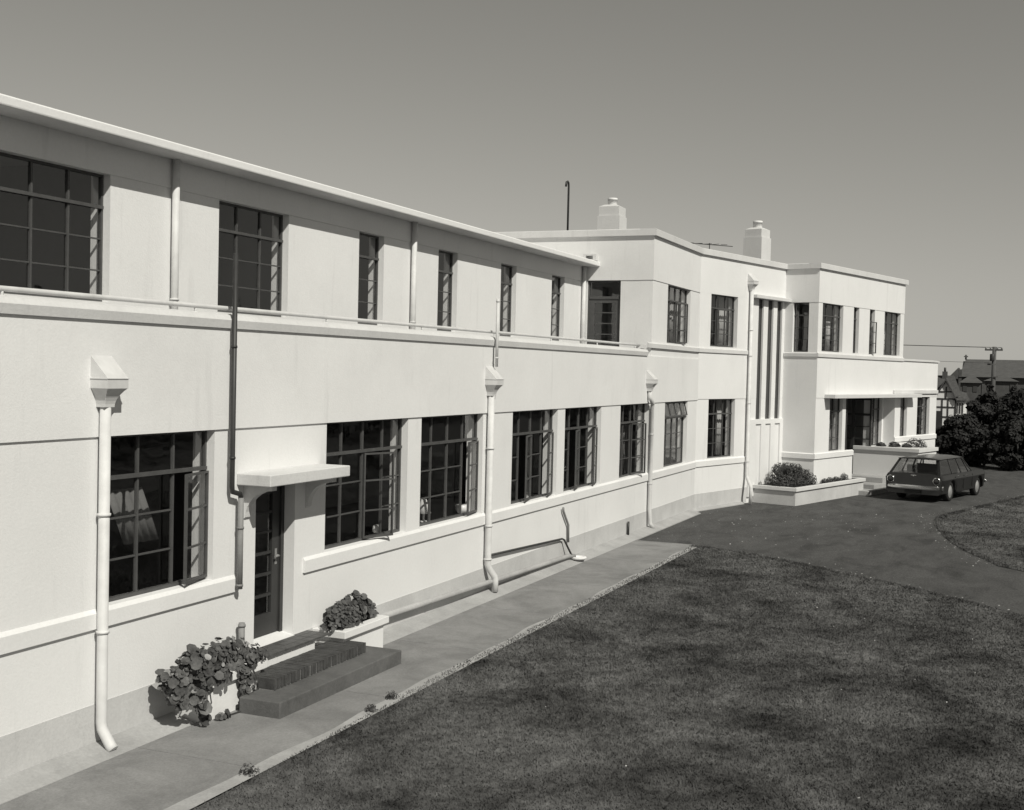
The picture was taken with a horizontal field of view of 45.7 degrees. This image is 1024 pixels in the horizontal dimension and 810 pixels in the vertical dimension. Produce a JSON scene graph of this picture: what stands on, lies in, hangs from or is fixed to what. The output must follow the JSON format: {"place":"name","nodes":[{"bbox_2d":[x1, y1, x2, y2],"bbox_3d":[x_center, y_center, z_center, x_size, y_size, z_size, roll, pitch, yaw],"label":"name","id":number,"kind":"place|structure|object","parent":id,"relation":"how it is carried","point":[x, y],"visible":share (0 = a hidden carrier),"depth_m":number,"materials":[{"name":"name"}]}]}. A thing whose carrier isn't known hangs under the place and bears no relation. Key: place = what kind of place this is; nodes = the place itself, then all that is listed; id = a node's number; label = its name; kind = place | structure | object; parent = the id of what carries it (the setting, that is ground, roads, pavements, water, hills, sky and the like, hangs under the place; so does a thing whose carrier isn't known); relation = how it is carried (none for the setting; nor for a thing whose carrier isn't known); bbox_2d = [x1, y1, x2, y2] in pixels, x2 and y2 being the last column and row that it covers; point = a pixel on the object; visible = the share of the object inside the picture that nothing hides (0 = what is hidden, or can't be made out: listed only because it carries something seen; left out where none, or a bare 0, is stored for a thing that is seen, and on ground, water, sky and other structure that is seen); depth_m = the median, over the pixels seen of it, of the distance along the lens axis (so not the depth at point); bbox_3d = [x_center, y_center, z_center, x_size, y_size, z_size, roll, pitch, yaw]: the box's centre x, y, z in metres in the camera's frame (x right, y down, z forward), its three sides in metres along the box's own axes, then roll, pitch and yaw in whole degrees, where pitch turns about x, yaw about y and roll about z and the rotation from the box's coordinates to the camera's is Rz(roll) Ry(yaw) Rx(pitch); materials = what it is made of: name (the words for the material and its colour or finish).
{"place":"outdoors","nodes":[
{"label":"outdoors","id":0,"kind":"place"},
{"bbox_2d":[0,540,694,809],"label":"path","id":1,"kind":"structure","parent":0,"point":[165,772],"depth_m":12.10,"materials":[{"name":"concrete"}]},
{"bbox_2d":[365,704,375,711],"bbox_3d":[-1.451,3.117,12.488,0.125,0.107,0.142,1,2,-26],"label":"weed","id":2,"kind":"object","parent":1,"relation":"on","point":[371,707],"visible":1,"depth_m":12.46,"materials":[{"name":"grey plant"}]},
{"bbox_2d":[164,547,696,809],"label":"path edging","id":3,"kind":"object","parent":1,"relation":"on","point":[193,801],"visible":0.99,"depth_m":12.04,"materials":[{"name":"concrete"}]},
{"bbox_2d":[385,690,397,699],"bbox_3d":[-1.284,3.102,12.976,0.148,0.113,0.131,0,2,-30],"label":"weed","id":4,"kind":"object","parent":3,"relation":"on","point":[391,695],"visible":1,"depth_m":12.95,"materials":[{"name":"grey plant"}]},
{"bbox_2d":[0,0,1023,375],"label":"sky","id":5,"kind":"structure","parent":0,"point":[882,137],"materials":[{"name":"grey"}]},
{"bbox_2d":[190,453,1023,809],"bbox_3d":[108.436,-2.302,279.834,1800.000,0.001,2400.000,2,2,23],"label":"ground","id":6,"kind":"structure","parent":0,"point":[256,775],"depth_m":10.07,"materials":[{"name":"grey plant"}]},
{"bbox_2d":[175,657,266,721],"bbox_3d":[-2.976,2.923,12.438,0.410,0.475,1.050,2,2,23],"label":"planter","id":7,"kind":"object","parent":6,"relation":"on","point":[224,696],"visible":0.27,"depth_m":12.22,"materials":[{"name":"white paint"}]},
{"bbox_2d":[155,636,269,725],"bbox_3d":[-2.951,2.738,12.169,0.455,0.877,1.646,2,2,23],"label":"trailing plant","id":8,"kind":"object","parent":7,"relation":"in","point":[218,662],"visible":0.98,"depth_m":11.80,"materials":[{"name":"grey plant"}]},
{"bbox_2d":[240,763,259,776],"bbox_3d":[-2.270,3.156,10.492,0.159,0.152,0.193,2,2,23],"label":"weed","id":9,"kind":"object","parent":6,"relation":"on","point":[250,770],"visible":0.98,"depth_m":10.48,"materials":[{"name":"grey plant"}]},
{"bbox_2d":[239,630,400,718],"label":"steps","id":10,"kind":"structure","parent":6,"relation":"on","point":[303,669],"depth_m":13.27,"materials":[{"name":"concrete"}]},
{"bbox_2d":[312,615,388,647],"bbox_3d":[-1.958,2.877,14.825,0.450,0.470,1.080,2,2,23],"label":"planter","id":11,"kind":"object","parent":6,"relation":"on","point":[369,632],"visible":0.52,"depth_m":14.72,"materials":[{"name":"white paint"}]},
{"bbox_2d":[321,590,378,632],"bbox_3d":[-1.966,2.485,14.807,0.439,0.464,1.169,2,2,23],"label":"bush","id":12,"kind":"object","parent":11,"relation":"on","point":[358,609],"visible":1,"depth_m":14.59,"materials":[{"name":"grey plant"}]},
{"bbox_2d":[0,93,939,804],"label":"building","id":13,"kind":"structure","parent":6,"relation":"on","point":[276,395],"depth_m":15.88,"materials":[{"name":"white paint"}]},
{"bbox_2d":[0,152,103,301],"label":"window","id":14,"kind":"structure","parent":13,"relation":"in","point":[29,193],"depth_m":12.91,"materials":[{"name":"metal"}]},
{"bbox_2d":[110,487,158,544],"bbox_3d":[-3.792,1.108,12.168,0.023,0.560,0.810,2,2,23],"label":"curtain","id":15,"kind":"object","parent":13,"relation":"hanging from","point":[121,502],"visible":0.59,"depth_m":12.13,"materials":[{"name":"grey fabric"}]},
{"bbox_2d":[109,430,208,601],"bbox_3d":[-3.430,1.044,11.848,0.199,1.555,1.581,2,2,23],"label":"window","id":16,"kind":"structure","parent":13,"relation":"in","point":[203,506],"depth_m":12.09,"materials":[{"name":"metal"}]},
{"bbox_2d":[218,201,282,316],"bbox_3d":[-3.468,-1.885,15.960,0.067,1.400,1.570,2,2,23],"label":"window","id":17,"kind":"structure","parent":13,"relation":"in","point":[280,241],"depth_m":16.19,"materials":[{"name":"metal"}]},
{"bbox_2d":[253,485,293,648],"bbox_3d":[-2.751,1.778,13.674,0.260,1.900,0.777,2,2,23],"label":"door","id":18,"kind":"structure","parent":13,"relation":"in","point":[267,625],"depth_m":13.89,"materials":[{"name":"paint"}]},
{"bbox_2d":[324,418,401,549],"bbox_3d":[-1.846,0.969,15.562,0.255,1.555,2.103,2,2,23],"label":"window","id":19,"kind":"structure","parent":13,"relation":"in","point":[362,480],"depth_m":15.63,"materials":[{"name":"metal"}]},
{"bbox_2d":[358,232,378,324],"bbox_3d":[-2.276,-1.943,18.816,0.067,1.400,0.780,2,2,23],"label":"window","id":20,"kind":"structure","parent":13,"relation":"in","point":[375,258],"depth_m":19.14,"materials":[{"name":"metal"}]},
{"bbox_2d":[372,524,377,532],"bbox_3d":[-1.791,1.650,16.250,0.113,0.105,0.165,3,3,48],"label":"jug","id":21,"kind":"object","parent":13,"relation":"on","point":[375,528],"visible":0.74,"depth_m":16.19,"materials":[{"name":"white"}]},
{"bbox_2d":[420,499,430,521],"bbox_3d":[-1.278,1.529,17.603,0.217,0.330,0.220,2,2,23],"label":"table lamp","id":22,"kind":"object","parent":13,"relation":"on","point":[423,506],"visible":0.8,"depth_m":17.54,"materials":[{"name":"white"}]},
{"bbox_2d":[437,250,452,331],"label":"window","id":23,"kind":"structure","parent":13,"relation":"in","point":[450,272],"depth_m":21.64,"materials":[{"name":"metal"}]},
{"bbox_2d":[419,414,478,526],"bbox_3d":[-0.928,0.920,17.889,0.166,1.555,2.100,2,2,23],"label":"window","id":24,"kind":"structure","parent":13,"relation":"in","point":[475,441],"depth_m":18.35,"materials":[{"name":"metal"}]},
{"bbox_2d":[456,504,466,512],"bbox_3d":[-0.769,1.597,18.725,0.200,0.130,0.200,2,2,23],"label":"basket","id":25,"kind":"object","parent":13,"relation":"on","point":[463,508],"visible":0.7,"depth_m":18.65,"materials":[{"name":"white"}]},
{"bbox_2d":[500,264,511,336],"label":"window","id":26,"kind":"structure","parent":13,"relation":"in","point":[510,267],"depth_m":24.17,"materials":[{"name":"metal"}]},
{"bbox_2d":[511,409,553,503],"bbox_3d":[0.357,0.859,20.917,0.199,1.555,2.101,2,2,23],"label":"window","id":27,"kind":"structure","parent":13,"relation":"in","point":[528,476],"depth_m":20.95,"materials":[{"name":"metal"}]},
{"bbox_2d":[551,276,560,340],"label":"window","id":28,"kind":"structure","parent":13,"relation":"in","point":[558,302],"depth_m":26.72,"materials":[{"name":"metal"}]},
{"bbox_2d":[565,180,569,229],"bbox_3d":[1.498,-5.071,33.425,0.060,2.200,0.278,2,2,23],"label":"vent pipe","id":29,"kind":"object","parent":13,"relation":"attached to","point":[568,194],"visible":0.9,"depth_m":33.49,"materials":[{"name":"metal"}]},
{"bbox_2d":[563,406,597,490],"bbox_3d":[1.311,0.813,23.206,0.197,1.555,2.081,2,2,23],"label":"window","id":30,"kind":"structure","parent":13,"relation":"in","point":[595,433],"depth_m":23.22,"materials":[{"name":"metal"}]},
{"bbox_2d":[587,280,620,346],"bbox_3d":[2.101,-1.709,27.740,0.795,2.250,0.090,2,2,23],"label":"door","id":31,"kind":"structure","parent":13,"relation":"in","point":[591,323],"depth_m":27.74,"materials":[{"name":"metal"}]},
{"bbox_2d":[619,403,646,477],"bbox_3d":[2.636,0.752,26.276,0.270,1.555,2.090,2,2,23],"label":"window","id":32,"kind":"structure","parent":13,"relation":"in","point":[643,440],"depth_m":26.44,"materials":[{"name":"metal"}]},
{"bbox_2d":[664,403,675,447],"bbox_3d":[3.701,0.490,29.571,0.041,1.140,2.000,2,2,23],"label":"curtain","id":33,"kind":"object","parent":13,"relation":"hanging from","point":[668,427],"visible":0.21,"depth_m":30.00,"materials":[{"name":"grey fabric"}]},
{"bbox_2d":[669,289,677,341],"bbox_3d":[3.995,-2.206,30.098,0.041,1.290,0.700,2,2,23],"label":"curtain","id":34,"kind":"object","parent":13,"relation":"hanging from","point":[671,318],"visible":0.46,"depth_m":29.96,"materials":[{"name":"fabric"}]},
{"bbox_2d":[663,401,687,466],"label":"window","id":35,"kind":"structure","parent":13,"relation":"in","point":[672,456],"depth_m":29.68,"materials":[{"name":"metal"}]},
{"bbox_2d":[667,285,687,344],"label":"window","id":36,"kind":"structure","parent":13,"relation":"in","point":[685,304],"depth_m":29.50,"materials":[{"name":"metal"}]},
{"bbox_2d":[692,243,732,248],"bbox_3d":[5.914,-4.390,35.983,0.616,0.930,3.199,2,2,33],"label":"television antenna","id":37,"kind":"object","parent":13,"relation":"on","point":[709,244],"visible":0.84,"depth_m":35.85,"materials":[{"name":"metal"}]},
{"bbox_2d":[714,400,721,454],"bbox_3d":[5.590,0.594,32.899,0.041,1.500,0.350,3,2,38],"label":"curtain","id":38,"kind":"object","parent":13,"relation":"hanging from","point":[718,425],"visible":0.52,"depth_m":32.88,"materials":[{"name":"fabric"}]},
{"bbox_2d":[707,399,731,457],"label":"window","id":39,"kind":"structure","parent":13,"relation":"in","point":[730,412],"depth_m":32.60,"materials":[{"name":"metal"}]},
{"bbox_2d":[717,297,726,344],"bbox_3d":[5.674,-2.254,32.837,0.041,1.300,0.410,3,2,38],"label":"curtain","id":40,"kind":"object","parent":13,"relation":"hanging from","point":[720,318],"visible":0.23,"depth_m":32.79,"materials":[{"name":"fabric"}]},
{"bbox_2d":[710,294,734,347],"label":"window","id":41,"kind":"structure","parent":13,"relation":"in","point":[724,309],"depth_m":32.39,"materials":[{"name":"metal"}]},
{"bbox_2d":[756,299,761,418],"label":"window","id":42,"kind":"structure","parent":13,"relation":"in","point":[760,301],"depth_m":34.08,"materials":[{"name":"glass"}]},
{"bbox_2d":[765,301,771,418],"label":"window","id":43,"kind":"structure","parent":13,"relation":"in","point":[770,302],"depth_m":34.57,"materials":[{"name":"glass"}]},
{"bbox_2d":[774,302,780,417],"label":"window","id":44,"kind":"structure","parent":13,"relation":"in","point":[779,303],"depth_m":35.03,"materials":[{"name":"glass"}]},
{"bbox_2d":[793,302,808,351],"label":"window","id":45,"kind":"structure","parent":13,"relation":"in","point":[795,327],"depth_m":35.04,"materials":[{"name":"metal"}]},
{"bbox_2d":[825,321,829,349],"bbox_3d":[9.296,-2.035,35.848,0.041,0.850,0.300,3,2,38],"label":"curtain","id":46,"kind":"object","parent":13,"relation":"hanging from","point":[827,335],"visible":0.71,"depth_m":35.85,"materials":[{"name":"fabric"}]},
{"bbox_2d":[822,303,839,351],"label":"window","id":47,"kind":"structure","parent":13,"relation":"in","point":[832,305],"depth_m":35.59,"materials":[{"name":"metal"}]},
{"bbox_2d":[828,398,839,450],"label":"window","id":48,"kind":"structure","parent":13,"relation":"in","point":[832,411],"depth_m":36.11,"materials":[{"name":"metal"}]},
{"bbox_2d":[845,398,847,449],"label":"window","id":49,"kind":"structure","parent":13,"relation":"in","point":[846,398],"depth_m":36.66,"materials":[{"name":"metal"}]},
{"bbox_2d":[853,308,855,352],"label":"window","id":50,"kind":"structure","parent":13,"relation":"in","point":[854,330],"depth_m":36.94,"materials":[{"name":"metal"}]},
{"bbox_2d":[869,310,876,353],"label":"window","id":51,"kind":"structure","parent":13,"relation":"in","point":[871,322],"depth_m":37.91,"materials":[{"name":"metal"}]},
{"bbox_2d":[871,398,879,445],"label":"window","id":52,"kind":"structure","parent":13,"relation":"in","point":[873,409],"depth_m":39.56,"materials":[{"name":"metal"}]},
{"bbox_2d":[883,312,897,355],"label":"window","id":53,"kind":"structure","parent":13,"relation":"in","point":[886,323],"depth_m":39.34,"materials":[{"name":"metal"}]},
{"bbox_2d":[900,398,904,435],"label":"window","id":54,"kind":"structure","parent":13,"relation":"in","point":[903,407],"depth_m":40.46,"materials":[{"name":"metal"}]},
{"bbox_2d":[916,397,926,434],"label":"window","id":55,"kind":"structure","parent":13,"relation":"in","point":[920,406],"depth_m":42.06,"materials":[{"name":"metal"}]},
{"bbox_2d":[935,413,1006,466],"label":"tree","id":56,"kind":"object","parent":6,"relation":"on","point":[954,436],"visible":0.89,"depth_m":49.66,"materials":[{"name":"grey plant"}]},
{"bbox_2d":[959,376,982,413],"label":"bungalow","id":57,"kind":"object","parent":6,"relation":"on","point":[971,386],"visible":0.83,"depth_m":94.80,"materials":[{"name":"stone"}]},
{"bbox_2d":[965,384,1012,462],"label":"tree","id":58,"kind":"object","parent":6,"relation":"on","point":[985,410],"visible":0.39,"depth_m":51.80,"materials":[{"name":"grey plant"}]},
{"bbox_2d":[985,347,1002,391],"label":"utility pole","id":59,"kind":"object","parent":6,"relation":"on","point":[993,364],"visible":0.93,"depth_m":84.84,"materials":[{"name":"wood"}]},
{"bbox_2d":[908,345,984,347],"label":"wire","id":60,"kind":"object","parent":59,"relation":"attached to","point":[943,346],"visible":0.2,"depth_m":86.11,"materials":[{"name":"metal"}]},
{"bbox_2d":[984,376,1018,403],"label":"bungalow","id":61,"kind":"object","parent":6,"relation":"on","point":[1004,385],"visible":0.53,"depth_m":94.85,"materials":[{"name":"stone"}]},
{"bbox_2d":[986,415,1023,470],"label":"tree","id":62,"kind":"object","parent":6,"relation":"on","point":[1012,433],"visible":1,"depth_m":47.69,"materials":[{"name":"grey plant"}]},
{"bbox_2d":[994,385,1020,410],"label":"tree","id":63,"kind":"object","parent":6,"relation":"on","point":[1005,399],"visible":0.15,"depth_m":54.35,"materials":[{"name":"black plant"}]},
{"bbox_2d":[997,388,1023,454],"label":"tree","id":64,"kind":"object","parent":6,"relation":"on","point":[1017,402],"visible":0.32,"depth_m":50.43,"materials":[{"name":"black plant"}]},
{"bbox_2d":[639,460,1023,613],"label":"driveway","id":65,"kind":"structure","parent":0,"point":[897,548],"depth_m":26.76,"materials":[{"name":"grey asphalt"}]},
{"bbox_2d":[752,477,865,505],"bbox_3d":[8.697,2.478,35.398,1.350,0.530,4.930,3,2,38],"label":"planter","id":66,"kind":"object","parent":65,"relation":"on","point":[768,493],"visible":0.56,"depth_m":33.83,"materials":[{"name":"paint"}]},
{"bbox_2d":[770,462,816,487],"bbox_3d":[7.904,1.986,34.243,1.198,0.738,2.066,2,2,23],"label":"shrub","id":67,"kind":"object","parent":66,"relation":"on","point":[783,476],"visible":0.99,"depth_m":33.97,"materials":[{"name":"grey plant"}]},
{"bbox_2d":[821,478,829,482],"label":"plant","id":68,"kind":"object","parent":66,"relation":"in","point":[824,480],"visible":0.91,"depth_m":34.99,"materials":[{"name":"grey plant"}]},
{"bbox_2d":[841,472,848,479],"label":"plant","id":69,"kind":"object","parent":66,"relation":"on","point":[844,477],"visible":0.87,"depth_m":36.11,"materials":[{"name":"grey plant"}]},
{"bbox_2d":[852,474,887,495],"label":"entrance steps","id":70,"kind":"structure","parent":65,"relation":"on","point":[874,484],"depth_m":37.60,"materials":[{"name":"white concrete"}]},
{"bbox_2d":[853,445,937,475],"bbox_3d":[12.386,2.023,39.322,2.150,1.375,1.800,3,2,38],"label":"planter","id":71,"kind":"object","parent":65,"relation":"on","point":[876,460],"visible":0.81,"depth_m":38.77,"materials":[{"name":"white paint"}]},
{"bbox_2d":[876,442,885,446],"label":"plant","id":72,"kind":"object","parent":71,"relation":"in","point":[881,444],"visible":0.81,"depth_m":39.07,"materials":[{"name":"grey plant"}]},
{"bbox_2d":[888,441,900,446],"bbox_3d":[12.269,1.307,39.006,0.401,0.289,0.447,2,2,23],"label":"plant","id":73,"kind":"object","parent":71,"relation":"in","point":[896,444],"visible":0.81,"depth_m":38.90,"materials":[{"name":"grey plant"}]},
{"bbox_2d":[901,443,912,447],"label":"plant","id":74,"kind":"object","parent":71,"relation":"in","point":[906,445],"visible":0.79,"depth_m":38.81,"materials":[{"name":"grey plant"}]},
{"bbox_2d":[906,437,927,447],"bbox_3d":[13.025,1.274,39.156,0.607,0.454,0.755,3,2,42],"label":"plant","id":75,"kind":"object","parent":71,"relation":"in","point":[916,444],"visible":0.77,"depth_m":39.01,"materials":[{"name":"grey plant"}]},
{"bbox_2d":[886,454,986,500],"bbox_3d":[12.853,2.127,36.701,1.683,1.271,4.457,3,2,38],"label":"car","id":76,"kind":"object","parent":65,"relation":"on","point":[946,482],"visible":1,"depth_m":35.44,"materials":[{"name":"paint"}]},
{"bbox_2d":[936,367,968,426],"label":"house","id":77,"kind":"structure","parent":0,"point":[952,399],"depth_m":74.89,"materials":[{"name":"white paint"}]},
{"bbox_2d":[936,411,940,426],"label":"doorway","id":78,"kind":"structure","parent":77,"relation":"in","point":[938,413],"depth_m":74.99,"materials":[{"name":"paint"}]},
{"bbox_2d":[956,401,958,414],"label":"window","id":79,"kind":"structure","parent":77,"relation":"in","point":[957,402],"depth_m":74.64,"materials":[{"name":"white glass"}]},
{"bbox_2d":[961,401,963,413],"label":"window","id":80,"kind":"structure","parent":77,"relation":"in","point":[962,406],"depth_m":74.51,"materials":[{"name":"white"}]},
{"bbox_2d":[933,495,1023,570],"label":"island lawn","id":81,"kind":"structure","parent":0,"point":[991,533],"depth_m":28.61,"materials":[{"name":"grey plant"}]},
{"bbox_2d":[950,355,1023,395],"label":"roof","id":82,"kind":"structure","parent":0,"point":[1012,369],"depth_m":119.91,"materials":[{"name":"stone"}]}
]}

